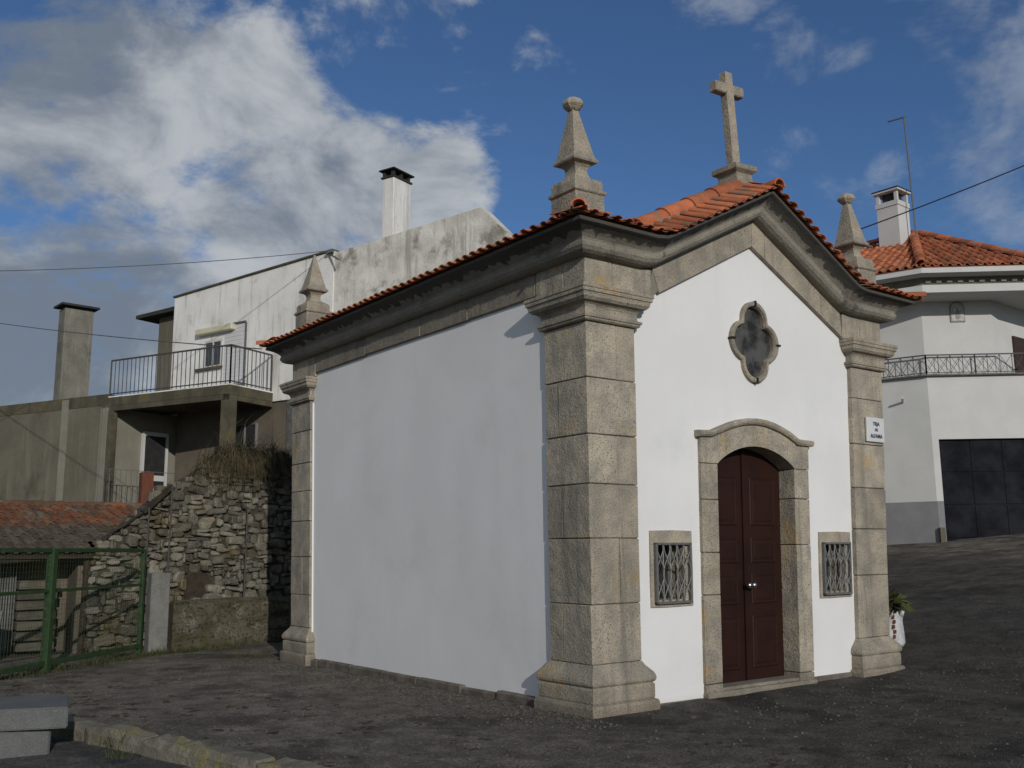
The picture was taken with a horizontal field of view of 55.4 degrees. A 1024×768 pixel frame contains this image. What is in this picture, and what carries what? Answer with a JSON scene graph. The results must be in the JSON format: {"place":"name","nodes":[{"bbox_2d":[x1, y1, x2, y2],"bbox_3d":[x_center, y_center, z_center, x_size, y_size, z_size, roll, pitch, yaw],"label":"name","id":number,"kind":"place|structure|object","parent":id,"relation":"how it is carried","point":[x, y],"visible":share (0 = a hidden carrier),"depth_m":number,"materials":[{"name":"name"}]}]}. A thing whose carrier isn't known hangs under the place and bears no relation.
{"place":"outdoors","nodes":[
{"label":"outdoors","id":0,"kind":"place"},
{"bbox_2d":[54,514,125,546],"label":"terrace","id":1,"kind":"structure","parent":0,"point":[91,544],"depth_m":18.02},
{"bbox_2d":[0,394,176,509],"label":"concrete building","id":2,"kind":"structure","parent":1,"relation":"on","point":[48,450],"depth_m":24.68,"materials":[{"name":"grey concrete"}]},
{"bbox_2d":[53,302,99,399],"bbox_3d":[-12.720,-0.459,28.235,1.060,3.630,0.760,8,-13,-42],"label":"tall chimney","id":3,"kind":"object","parent":2,"relation":"on","point":[72,366],"visible":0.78,"depth_m":28.11,"materials":[{"name":"concrete"}]},
{"bbox_2d":[102,468,186,502],"bbox_3d":[-8.865,2.738,23.873,0.018,1.187,2.609,-7,-12,33],"label":"terrace fence","id":4,"kind":"object","parent":1,"relation":"on","point":[125,483],"visible":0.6,"depth_m":23.26,"materials":[{"name":"grey metal"}]},
{"bbox_2d":[95,166,512,509],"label":"white house","id":5,"kind":"structure","parent":1,"relation":"on","point":[227,387],"depth_m":23.88,"materials":[{"name":"paint"}]},
{"bbox_2d":[138,431,168,490],"bbox_3d":[-9.152,2.118,24.896,0.100,1.760,0.760,-7,-12,33],"label":"door","id":6,"kind":"structure","parent":5,"relation":"in","point":[154,446],"depth_m":24.94,"materials":[{"name":"white paint"}]},
{"bbox_2d":[0,251,323,270],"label":"overhead cable","id":7,"kind":"object","parent":5,"relation":"attached to","point":[157,264],"visible":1,"depth_m":21.52,"materials":[{"name":"black rubber"}]},
{"bbox_2d":[195,338,222,371],"bbox_3d":[-7.786,-0.740,25.072,0.990,0.770,0.110,-7,-12,33],"label":"window","id":8,"kind":"structure","parent":5,"relation":"in","point":[217,341],"depth_m":25.00,"materials":[{"name":"white glass"}]},
{"bbox_2d":[235,423,257,448],"bbox_3d":[-6.566,1.300,23.980,0.850,0.620,0.045,-7,-12,33],"label":"window","id":9,"kind":"structure","parent":5,"relation":"in","point":[253,428],"depth_m":23.93,"materials":[{"name":"paint"}]},
{"bbox_2d":[0,736,190,767],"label":"road","id":10,"kind":"structure","parent":0,"point":[65,753],"depth_m":7.11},
{"bbox_2d":[0,694,68,758],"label":"stone bench","id":11,"kind":"object","parent":10,"relation":"on","point":[28,724],"visible":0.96,"depth_m":7.29,"materials":[{"name":"stone"}]},
{"bbox_2d":[138,472,153,504],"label":"clay block","id":12,"kind":"structure","parent":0,"point":[146,481],"depth_m":18.86,"materials":[{"name":"brick"}]},
{"bbox_2d":[0,533,1023,767],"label":"ground","id":13,"kind":"structure","parent":0,"point":[934,642],"depth_m":8.54,"materials":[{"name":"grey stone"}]},
{"bbox_2d":[0,611,3,627],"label":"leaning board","id":14,"kind":"object","parent":13,"relation":"on","point":[1,614],"visible":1,"depth_m":13.56,"materials":[{"name":"grey wood"}]},
{"bbox_2d":[0,568,16,650],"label":"metal sheet","id":15,"kind":"object","parent":13,"relation":"on","point":[11,604],"visible":0.69,"depth_m":14.53,"materials":[{"name":"grey metal"}]},
{"bbox_2d":[11,580,59,651],"bbox_3d":[-7.217,3.491,14.731,0.583,1.030,0.411,7,-12,-36],"label":"board stack","id":16,"kind":"object","parent":13,"relation":"on","point":[24,615],"visible":0.53,"depth_m":14.53,"materials":[{"name":"brown wood"}]},
{"bbox_2d":[0,500,141,653],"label":"shed","id":17,"kind":"structure","parent":13,"relation":"on","point":[32,524],"depth_m":15.24,"materials":[{"name":"tile"}]},
{"bbox_2d":[0,548,146,674],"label":"metal gate","id":18,"kind":"structure","parent":13,"relation":"on","point":[46,662],"depth_m":12.32,"materials":[{"name":"green metal"}]},
{"bbox_2d":[0,637,279,759],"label":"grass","id":19,"kind":"structure","parent":13,"relation":"on","point":[113,659],"depth_m":13.48,"materials":[{"name":"green plant"}]},
{"bbox_2d":[142,508,149,637],"bbox_3d":[-5.676,3.022,15.083,0.039,2.200,0.028,7,-12,-36],"label":"iron rod","id":20,"kind":"object","parent":13,"relation":"on","point":[146,556],"visible":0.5,"depth_m":15.16,"materials":[{"name":"paint"}]},
{"bbox_2d":[144,573,170,651],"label":"pillar","id":21,"kind":"structure","parent":13,"relation":"on","point":[157,609],"depth_m":14.80,"materials":[{"name":"concrete"}]},
{"bbox_2d":[82,450,292,652],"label":"stone wall","id":22,"kind":"structure","parent":13,"relation":"on","point":[208,602],"depth_m":15.80,"materials":[{"name":"grey stone"}]},
{"bbox_2d":[101,484,174,539],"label":"timber beam","id":23,"kind":"structure","parent":22,"relation":"on","point":[158,498],"depth_m":15.33,"materials":[{"name":"brown wood"}]},
{"bbox_2d":[167,486,173,572],"bbox_3d":[-5.411,2.599,15.384,0.039,1.970,0.028,7,-12,-36],"label":"iron rod","id":24,"kind":"object","parent":22,"relation":"attached to","point":[170,530],"visible":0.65,"depth_m":15.42,"materials":[{"name":"paint"}]},
{"bbox_2d":[166,414,291,507],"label":"dry grass","id":25,"kind":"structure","parent":22,"relation":"on","point":[233,454],"depth_m":16.20,"materials":[{"name":"plant"}]},
{"bbox_2d":[243,507,248,596],"bbox_3d":[-4.395,3.050,16.049,0.039,2.050,0.028,7,-12,-36],"label":"iron rod","id":26,"kind":"object","parent":22,"relation":"attached to","point":[245,553],"visible":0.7,"depth_m":16.09,"materials":[{"name":"paint"}]},
{"bbox_2d":[51,715,328,767],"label":"kerb","id":27,"kind":"structure","parent":13,"relation":"on","point":[181,750],"depth_m":7.10,"materials":[{"name":"stone"}]},
{"bbox_2d":[5,667,1023,767],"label":"litter","id":28,"kind":"object","parent":13,"relation":"on","point":[773,765],"visible":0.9,"depth_m":8.29,"materials":[{"name":"plant"}]},
{"bbox_2d":[256,177,925,718],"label":"chapel","id":29,"kind":"structure","parent":13,"relation":"on","point":[578,459],"depth_m":10.06,"materials":[{"name":"white paint"}]},
{"bbox_2d":[0,323,261,349],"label":"overhead cable","id":30,"kind":"object","parent":29,"relation":"attached to","point":[140,339],"visible":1,"depth_m":16.40,"materials":[{"name":"black rubber"}]},
{"bbox_2d":[294,255,331,328],"bbox_3d":[-2.848,-1.216,13.977,0.400,1.310,0.400,7,-12,-36],"label":"finial","id":31,"kind":"object","parent":29,"relation":"on","point":[312,308],"visible":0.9,"depth_m":13.88,"materials":[{"name":"stone"}]},
{"bbox_2d":[548,96,606,216],"bbox_3d":[0.617,-2.084,9.414,0.400,1.440,0.400,4,-11,-37],"label":"finial","id":32,"kind":"object","parent":29,"relation":"on","point":[576,159],"visible":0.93,"depth_m":9.33,"materials":[{"name":"stone"}]},
{"bbox_2d":[649,530,692,607],"bbox_3d":[1.428,1.734,9.178,0.561,0.704,0.295,7,-12,-36],"label":"small window","id":33,"kind":"structure","parent":29,"relation":"in","point":[670,551],"depth_m":9.14,"materials":[{"name":"metal"}]},
{"bbox_2d":[707,448,745,682],"bbox_3d":[2.129,1.792,9.811,0.666,2.328,0.062,7,-12,-36],"label":"door","id":34,"kind":"structure","parent":29,"relation":"in","point":[731,594],"depth_m":9.83,"materials":[{"name":"red paint"}]},
{"bbox_2d":[709,71,756,199],"bbox_3d":[2.428,-2.675,10.784,0.464,1.600,0.350,2,-9,-37],"label":"cross","id":35,"kind":"object","parent":29,"relation":"on","point":[729,93],"visible":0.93,"depth_m":10.74,"materials":[{"name":"stone"}]},
{"bbox_2d":[728,301,780,383],"bbox_3d":[2.485,-0.425,10.366,0.785,0.886,0.305,7,-12,-36],"label":"quatrefoil window","id":36,"kind":"structure","parent":29,"relation":"in","point":[756,345],"depth_m":10.32,"materials":[{"name":"glass"}]},
{"bbox_2d":[740,449,783,679],"bbox_3d":[2.597,1.846,10.152,0.702,2.328,0.069,7,-12,-36],"label":"door","id":37,"kind":"structure","parent":29,"relation":"in","point":[760,500],"depth_m":10.12,"materials":[{"name":"red paint"}]},
{"bbox_2d":[818,532,852,597],"bbox_3d":[3.450,1.972,10.668,0.598,0.704,0.295,7,-12,-36],"label":"small window","id":38,"kind":"structure","parent":29,"relation":"in","point":[834,548],"depth_m":10.61,"materials":[{"name":"stone"}]},
{"bbox_2d":[833,193,876,284],"bbox_3d":[4.191,-1.663,12.047,0.400,1.440,0.400,3,-10,-37],"label":"finial","id":39,"kind":"object","parent":29,"relation":"on","point":[850,243],"visible":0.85,"depth_m":11.98,"materials":[{"name":"stone"}]},
{"bbox_2d":[865,417,883,442],"bbox_3d":[4.198,0.531,11.273,0.363,0.283,0.027,7,-12,-36],"label":"street sign","id":40,"kind":"object","parent":29,"relation":"attached to","point":[874,429],"visible":1,"depth_m":11.25,"materials":[{"name":"metal"}]},
{"bbox_2d":[888,588,915,646],"bbox_3d":[4.729,2.919,12.260,0.629,0.717,0.585,7,-12,-36],"label":"plant sack","id":41,"kind":"object","parent":13,"relation":"on","point":[896,613],"visible":0.49,"depth_m":12.10,"materials":[{"name":"white fabric"}]},
{"bbox_2d":[839,185,1023,544],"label":"modern house","id":42,"kind":"structure","parent":13,"relation":"on","point":[952,377],"depth_m":24.26,"materials":[{"name":"white paint"}]},
{"bbox_2d":[888,116,916,234],"bbox_3d":[10.970,-5.555,27.337,0.578,4.171,0.062,0,-10,-2],"label":"antenna","id":43,"kind":"object","parent":42,"relation":"on","point":[903,117],"visible":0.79,"depth_m":27.43,"materials":[{"name":"grey metal"}]},
{"bbox_2d":[939,438,1023,540],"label":"garage door","id":44,"kind":"structure","parent":42,"relation":"in","point":[983,479],"depth_m":23.94,"materials":[{"name":"black metal"}]},
{"bbox_2d":[1012,336,1023,371],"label":"shutter door","id":45,"kind":"structure","parent":42,"relation":"in","point":[1017,342],"depth_m":25.19,"materials":[{"name":"brown metal"}]},
{"bbox_2d":[0,0,1023,405],"label":"sky","id":46,"kind":"structure","parent":0,"point":[133,132],"materials":[{"name":"blue"}]},
{"bbox_2d":[861,165,1023,228],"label":"power cable","id":47,"kind":"object","parent":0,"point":[942,198],"visible":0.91,"depth_m":12.49,"materials":[{"name":"black rubber"}]}
]}

